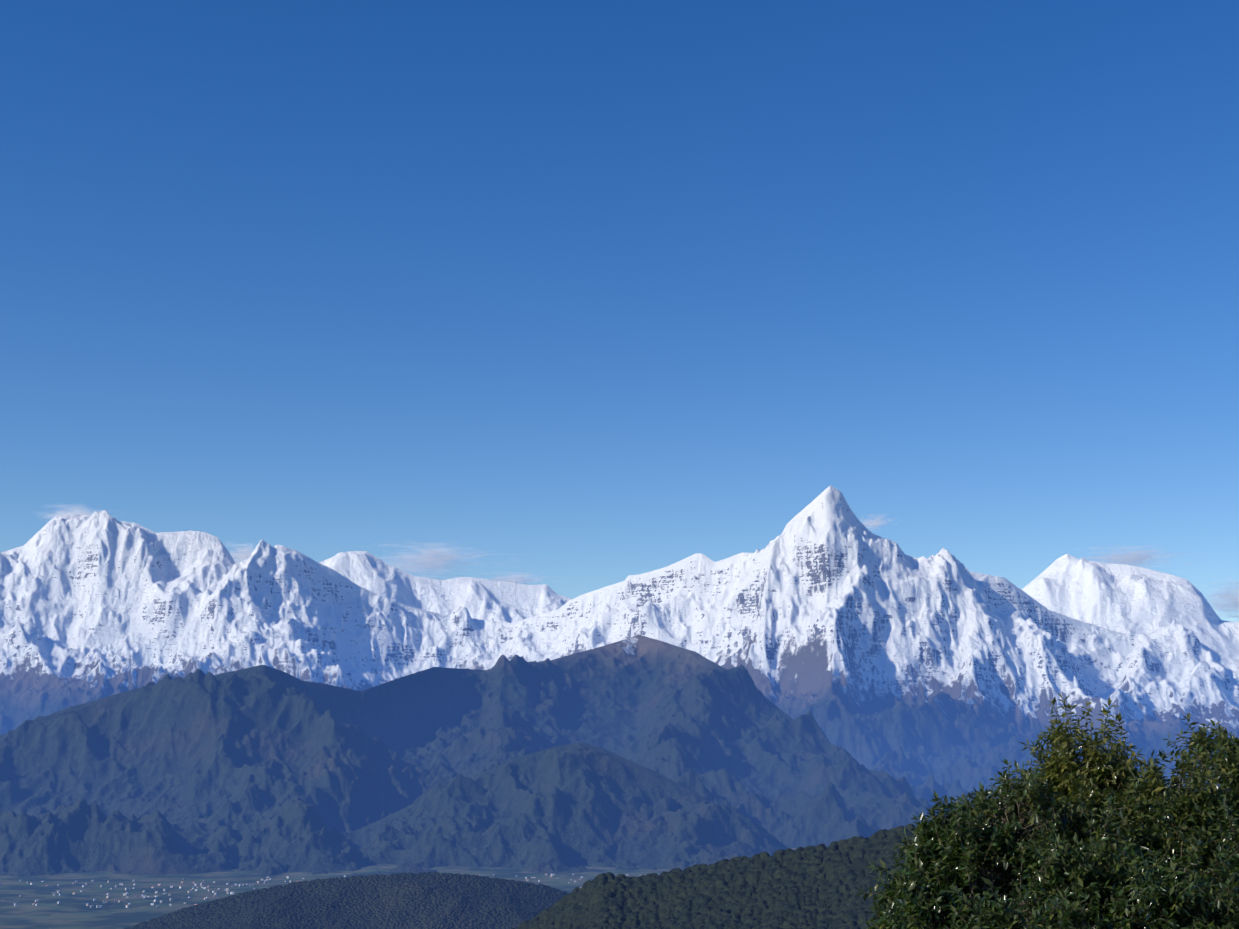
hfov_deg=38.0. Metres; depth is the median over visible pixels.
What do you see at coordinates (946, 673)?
snowy range terrain
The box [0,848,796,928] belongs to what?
terrain ground
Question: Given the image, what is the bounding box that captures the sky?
[0,0,1238,621]
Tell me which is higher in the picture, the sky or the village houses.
the sky
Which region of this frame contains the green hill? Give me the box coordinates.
[124,872,569,928]
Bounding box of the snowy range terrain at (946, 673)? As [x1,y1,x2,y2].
[0,485,1238,812]
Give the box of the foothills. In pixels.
[0,635,946,876]
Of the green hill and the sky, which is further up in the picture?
the sky
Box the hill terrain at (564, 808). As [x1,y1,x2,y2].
[253,743,786,874]
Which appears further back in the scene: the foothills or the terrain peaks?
the terrain peaks
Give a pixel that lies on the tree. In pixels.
(1107, 811)
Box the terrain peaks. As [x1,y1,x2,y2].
[244,551,1238,660]
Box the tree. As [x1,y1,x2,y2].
[855,693,1238,928]
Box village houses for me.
[0,873,640,907]
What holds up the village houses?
on the terrain ground at (70, 910)
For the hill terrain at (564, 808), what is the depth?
10699.88 m
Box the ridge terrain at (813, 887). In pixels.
[511,812,1238,928]
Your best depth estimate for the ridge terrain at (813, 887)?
1999.22 m

